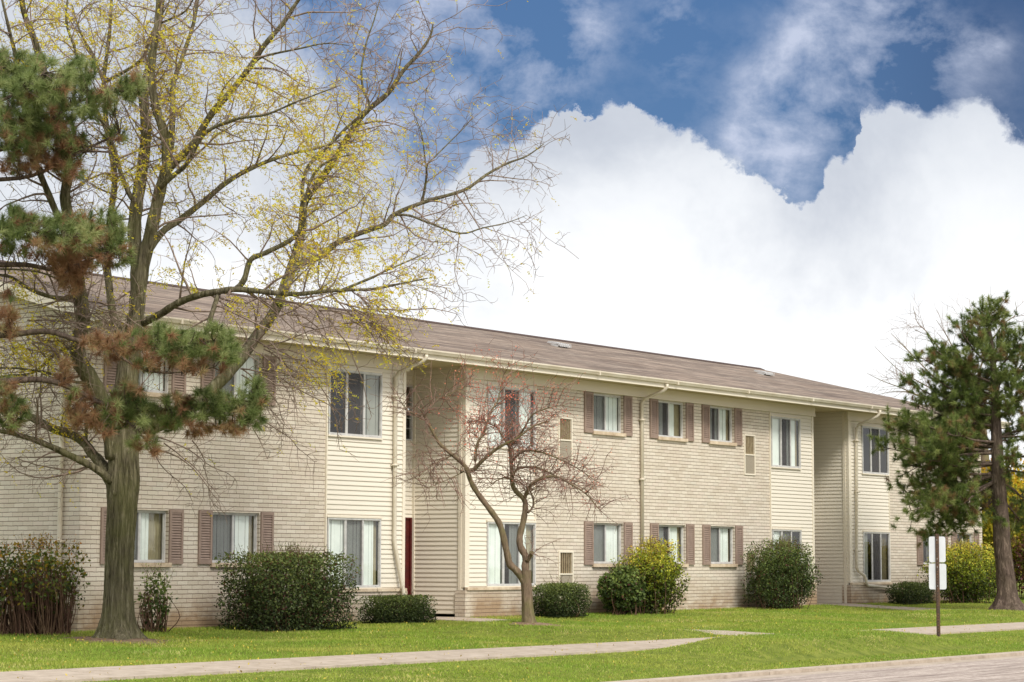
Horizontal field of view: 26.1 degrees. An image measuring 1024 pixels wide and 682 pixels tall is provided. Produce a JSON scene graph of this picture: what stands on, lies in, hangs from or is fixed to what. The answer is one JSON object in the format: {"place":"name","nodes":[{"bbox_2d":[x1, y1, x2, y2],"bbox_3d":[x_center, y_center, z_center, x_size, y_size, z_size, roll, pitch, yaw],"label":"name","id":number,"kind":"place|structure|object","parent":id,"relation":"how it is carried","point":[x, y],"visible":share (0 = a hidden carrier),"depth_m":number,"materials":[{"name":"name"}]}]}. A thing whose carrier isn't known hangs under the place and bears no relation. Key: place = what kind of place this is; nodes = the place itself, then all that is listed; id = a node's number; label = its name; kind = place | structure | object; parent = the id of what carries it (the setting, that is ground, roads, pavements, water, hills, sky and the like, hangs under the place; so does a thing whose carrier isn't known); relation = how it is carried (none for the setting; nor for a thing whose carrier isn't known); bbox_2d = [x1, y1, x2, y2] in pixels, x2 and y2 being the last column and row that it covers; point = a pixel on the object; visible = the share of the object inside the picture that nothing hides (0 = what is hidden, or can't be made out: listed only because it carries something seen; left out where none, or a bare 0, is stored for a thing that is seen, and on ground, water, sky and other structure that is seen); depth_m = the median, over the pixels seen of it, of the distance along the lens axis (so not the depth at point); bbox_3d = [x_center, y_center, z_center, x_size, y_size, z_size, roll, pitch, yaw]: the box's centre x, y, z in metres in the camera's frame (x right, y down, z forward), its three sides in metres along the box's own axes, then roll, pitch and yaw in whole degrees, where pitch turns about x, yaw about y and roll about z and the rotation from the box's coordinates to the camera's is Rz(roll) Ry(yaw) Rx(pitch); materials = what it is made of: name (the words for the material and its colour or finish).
{"place":"outdoors","nodes":[
{"label":"outdoors","id":0,"kind":"place"},
{"bbox_2d":[0,576,1023,681],"bbox_3d":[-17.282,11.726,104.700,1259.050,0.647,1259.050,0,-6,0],"label":"lawn","id":1,"kind":"structure","parent":0,"point":[846,653],"depth_m":32.74,"materials":[{"name":"plant"}]},
{"bbox_2d":[0,539,19,634],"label":"shrub","id":2,"kind":"object","parent":1,"relation":"on","point":[2,601],"visible":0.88,"depth_m":33.56,"materials":[{"name":"green plant"}]},
{"bbox_2d":[0,530,90,635],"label":"shrub","id":3,"kind":"object","parent":1,"relation":"on","point":[36,610],"visible":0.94,"depth_m":33.88,"materials":[{"name":"green plant"}]},
{"bbox_2d":[58,636,170,644],"bbox_3d":[-5.819,4.420,32.763,1.558,0.080,2.045,4,-7,-36],"label":"soil patch","id":4,"kind":"object","parent":1,"relation":"on","point":[106,640],"visible":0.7,"depth_m":32.36,"materials":[{"name":"brown soil"}]},
{"bbox_2d":[0,0,578,639],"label":"honey locust","id":5,"kind":"object","parent":4,"relation":"on","point":[118,472],"visible":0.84,"depth_m":32.93,"materials":[{"name":"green plant"}]},
{"bbox_2d":[0,44,272,461],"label":"pine tree","id":6,"kind":"object","parent":1,"relation":"on","point":[40,126],"visible":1,"depth_m":30.78,"materials":[{"name":"green plant"}]},
{"bbox_2d":[134,560,179,632],"bbox_3d":[-5.743,4.120,35.569,0.553,1.188,0.685,-5,-8,43],"label":"shrub","id":7,"kind":"object","parent":1,"relation":"on","point":[147,615],"visible":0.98,"depth_m":35.49,"materials":[{"name":"green plant"}]},
{"bbox_2d":[213,540,360,631],"bbox_3d":[-3.764,4.121,37.300,1.599,1.572,2.367,-4,-7,36],"label":"hedge","id":8,"kind":"object","parent":1,"relation":"on","point":[307,584],"visible":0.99,"depth_m":36.81,"materials":[{"name":"green plant"}]},
{"bbox_2d":[357,584,437,623],"bbox_3d":[-2.062,4.758,40.053,0.937,0.806,1.554,-4,-7,37],"label":"hedge","id":9,"kind":"object","parent":1,"relation":"on","point":[386,609],"visible":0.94,"depth_m":39.74,"materials":[{"name":"green plant"}]},
{"bbox_2d":[0,260,1010,631],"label":"apartment building","id":10,"kind":"structure","parent":1,"relation":"on","point":[714,468],"depth_m":44.11,"materials":[{"name":"paint"}]},
{"bbox_2d":[134,510,171,566],"bbox_3d":[-6.234,3.231,36.477,0.500,0.985,1.280,-4,-7,36],"label":"window","id":11,"kind":"structure","parent":10,"relation":"in","point":[150,534],"depth_m":36.70,"materials":[{"name":"glass"}]},
{"bbox_2d":[138,347,170,397],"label":"window","id":12,"kind":"structure","parent":10,"relation":"in","point":[157,379],"depth_m":36.95,"materials":[{"name":"glass"}]},
{"bbox_2d":[210,512,261,566],"bbox_3d":[-4.918,3.411,38.248,0.500,0.985,1.280,-4,-7,36],"label":"window","id":13,"kind":"structure","parent":10,"relation":"in","point":[240,529],"depth_m":38.18,"materials":[{"name":"glass"}]},
{"bbox_2d":[215,355,258,397],"bbox_3d":[-4.910,0.640,38.525,0.500,0.935,1.280,-4,-7,36],"label":"window","id":14,"kind":"structure","parent":10,"relation":"in","point":[236,379],"depth_m":38.66,"materials":[{"name":"glass"}]},
{"bbox_2d":[326,515,381,588],"bbox_3d":[-3.034,3.892,40.669,0.400,1.370,1.600,-4,-7,36],"label":"window","id":15,"kind":"structure","parent":10,"relation":"in","point":[359,536],"depth_m":40.69,"materials":[{"name":"glass"}]},
{"bbox_2d":[328,366,383,439],"bbox_3d":[-3.026,1.166,40.941,0.400,1.310,1.600,-4,-7,36],"label":"window","id":16,"kind":"structure","parent":10,"relation":"in","point":[348,427],"depth_m":40.99,"materials":[{"name":"glass"}]},
{"bbox_2d":[405,517,411,601],"bbox_3d":[-2.300,4.430,43.617,0.070,1.910,0.950,-4,-7,36],"label":"door","id":17,"kind":"structure","parent":10,"relation":"in","point":[408,521],"depth_m":43.94,"materials":[{"name":"wood"}]},
{"bbox_2d":[406,385,412,440],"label":"window","id":18,"kind":"structure","parent":10,"relation":"in","point":[410,418],"depth_m":44.23,"materials":[{"name":"glass"}]},
{"bbox_2d":[486,520,536,586],"bbox_3d":[-0.151,4.287,44.537,0.400,1.370,1.720,-4,-7,36],"label":"window","id":19,"kind":"structure","parent":10,"relation":"in","point":[498,574],"depth_m":44.36,"materials":[{"name":"glass"}]},
{"bbox_2d":[487,383,536,449],"bbox_3d":[-0.143,1.560,44.809,0.400,1.310,1.720,-4,-7,36],"label":"window","id":20,"kind":"structure","parent":10,"relation":"in","point":[508,388],"depth_m":44.75,"materials":[{"name":"glass"}]},
{"bbox_2d":[592,523,621,566],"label":"window","id":21,"kind":"structure","parent":10,"relation":"in","point":[607,541],"depth_m":47.43,"materials":[{"name":"glass"}]},
{"bbox_2d":[592,393,625,436],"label":"window","id":22,"kind":"structure","parent":10,"relation":"in","point":[607,408],"depth_m":47.72,"materials":[{"name":"glass"}]},
{"bbox_2d":[657,400,687,441],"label":"window","id":23,"kind":"structure","parent":10,"relation":"in","point":[670,413],"depth_m":49.76,"materials":[{"name":"glass"}]},
{"bbox_2d":[659,525,688,566],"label":"window","id":24,"kind":"structure","parent":10,"relation":"in","point":[675,532],"depth_m":49.61,"materials":[{"name":"glass"}]},
{"bbox_2d":[708,406,736,445],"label":"window","id":25,"kind":"structure","parent":10,"relation":"in","point":[720,417],"depth_m":51.45,"materials":[{"name":"glass"}]},
{"bbox_2d":[709,526,737,566],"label":"window","id":26,"kind":"structure","parent":10,"relation":"in","point":[721,536],"depth_m":51.21,"materials":[{"name":"glass"}]},
{"bbox_2d":[771,414,801,469],"bbox_3d":[6.496,2.469,53.715,0.400,1.310,1.510,-4,-7,36],"label":"window","id":27,"kind":"structure","parent":10,"relation":"in","point":[785,430],"depth_m":53.62,"materials":[{"name":"glass"}]},
{"bbox_2d":[772,528,801,566],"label":"window","id":28,"kind":"structure","parent":10,"relation":"in","point":[794,533],"depth_m":53.47,"materials":[{"name":"glass"}]},
{"bbox_2d":[861,424,889,475],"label":"window","id":29,"kind":"structure","parent":10,"relation":"in","point":[878,463],"depth_m":57.59,"materials":[{"name":"glass"}]},
{"bbox_2d":[862,530,890,582],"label":"window","id":30,"kind":"structure","parent":10,"relation":"in","point":[876,544],"depth_m":57.20,"materials":[{"name":"glass"}]},
{"bbox_2d":[922,533,933,566],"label":"window","id":31,"kind":"structure","parent":10,"relation":"in","point":[925,550],"depth_m":59.57,"materials":[{"name":"glass"}]},
{"bbox_2d":[957,533,970,553],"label":"window","id":32,"kind":"structure","parent":10,"relation":"in","point":[969,536],"depth_m":61.65,"materials":[{"name":"metal"}]},
{"bbox_2d":[372,338,638,622],"bbox_3d":[-0.230,2.418,37.648,4.412,5.061,2.581,2,-6,-15],"label":"crabapple tree","id":33,"kind":"object","parent":1,"relation":"on","point":[524,578],"visible":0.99,"depth_m":37.62,"materials":[{"name":"brown plant"}]},
{"bbox_2d":[0,601,1015,681],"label":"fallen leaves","id":34,"kind":"object","parent":1,"relation":"on","point":[473,644],"visible":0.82,"depth_m":33.14,"materials":[{"name":"yellow plant"}]},
{"bbox_2d":[508,622,562,625],"bbox_3d":[0.414,4.801,37.542,1.030,0.069,0.765,0,-6,0],"label":"soil patch","id":35,"kind":"object","parent":1,"relation":"on","point":[522,623],"visible":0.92,"depth_m":37.38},
{"bbox_2d":[532,575,591,617],"bbox_3d":[0.978,5.109,44.532,0.938,0.969,1.371,-4,-7,36],"label":"hedge","id":36,"kind":"object","parent":1,"relation":"on","point":[572,596],"visible":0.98,"depth_m":44.23,"materials":[{"name":"green plant"}]},
{"bbox_2d":[596,555,647,615],"bbox_3d":[2.319,5.132,46.365,0.981,1.278,1.310,-3,-7,32],"label":"shrub","id":37,"kind":"object","parent":1,"relation":"on","point":[621,589],"visible":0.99,"depth_m":46.05,"materials":[{"name":"green plant"}]},
{"bbox_2d":[613,534,689,614],"bbox_3d":[3.030,4.968,47.244,1.876,1.769,1.256,3,-6,-28],"label":"shrub","id":38,"kind":"object","parent":1,"relation":"on","point":[662,572],"visible":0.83,"depth_m":47.02,"materials":[{"name":"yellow plant"}]},
{"bbox_2d":[740,533,822,608],"bbox_3d":[6.273,5.383,51.605,2.564,1.800,1.513,4,-7,-36],"label":"shrub","id":39,"kind":"object","parent":1,"relation":"on","point":[780,580],"visible":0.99,"depth_m":51.14,"materials":[{"name":"green plant"}]},
{"bbox_2d":[608,651,1023,681],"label":"curb","id":40,"kind":"structure","parent":1,"relation":"on","point":[813,669],"depth_m":31.06,"materials":[{"name":"concrete"}]},
{"bbox_2d":[688,655,1023,681],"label":"gutter pan","id":41,"kind":"object","parent":1,"relation":"on","point":[816,672],"visible":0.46,"depth_m":31.32,"materials":[{"name":"concrete"}]},
{"bbox_2d":[885,574,935,604],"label":"hedge","id":42,"kind":"object","parent":1,"relation":"on","point":[911,593],"visible":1,"depth_m":56.36,"materials":[{"name":"green plant"}]},
{"bbox_2d":[929,534,946,636],"bbox_3d":[7.557,4.501,39.278,0.305,2.150,0.047,-1,-6,16],"label":"sign post","id":43,"kind":"object","parent":1,"relation":"on","point":[937,570],"visible":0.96,"depth_m":39.33,"materials":[{"name":"metal"}]},
{"bbox_2d":[866,287,1023,481],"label":"bare tree","id":44,"kind":"object","parent":1,"relation":"on","point":[984,457],"visible":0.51,"depth_m":78.62,"materials":[{"name":"brown plant"}]},
{"bbox_2d":[916,537,996,603],"bbox_3d":[12.043,6.051,58.326,3.578,1.809,1.604,6,-8,-43],"label":"shrub","id":45,"kind":"object","parent":1,"relation":"on","point":[968,573],"visible":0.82,"depth_m":57.84,"materials":[{"name":"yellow plant"}]},
{"bbox_2d":[981,454,1023,595],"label":"shrub","id":46,"kind":"object","parent":1,"relation":"on","point":[983,469],"depth_m":68.60,"materials":[{"name":"yellow plant"}]},
{"bbox_2d":[982,476,1023,597],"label":"shrub","id":47,"kind":"object","parent":1,"relation":"on","point":[987,533],"visible":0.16,"depth_m":64.31,"materials":[{"name":"yellow plant"}]},
{"bbox_2d":[1011,533,1023,593],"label":"shrub","id":48,"kind":"object","parent":1,"relation":"on","point":[1020,554],"visible":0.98,"depth_m":62.69,"materials":[{"name":"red plant"}]},
{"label":"soil patch","id":49,"kind":"structure","parent":1,"relation":"on","visible":0},
{"bbox_2d":[867,290,1023,610],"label":"pine tree","id":50,"kind":"object","parent":49,"relation":"on","point":[947,441],"visible":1,"depth_m":52.37,"materials":[{"name":"green plant"}]},
{"bbox_2d":[0,622,1023,681],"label":"sidewalk","id":51,"kind":"structure","parent":0,"point":[180,669],"depth_m":28.23,"materials":[{"name":"concrete"}]},
{"bbox_2d":[0,0,1023,479],"label":"sky","id":52,"kind":"structure","parent":0,"point":[769,185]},
{"bbox_2d":[419,617,773,635],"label":"entrance path","id":53,"kind":"structure","parent":0,"point":[723,632],"depth_m":41.38,"materials":[{"name":"concrete"}]},
{"bbox_2d":[721,657,1023,681],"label":"road","id":54,"kind":"structure","parent":0,"point":[1006,670],"depth_m":29.81,"materials":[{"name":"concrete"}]},
{"bbox_2d":[817,603,974,610],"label":"entrance path","id":55,"kind":"structure","parent":0,"point":[880,606],"depth_m":54.42,"materials":[{"name":"concrete"}]}
]}

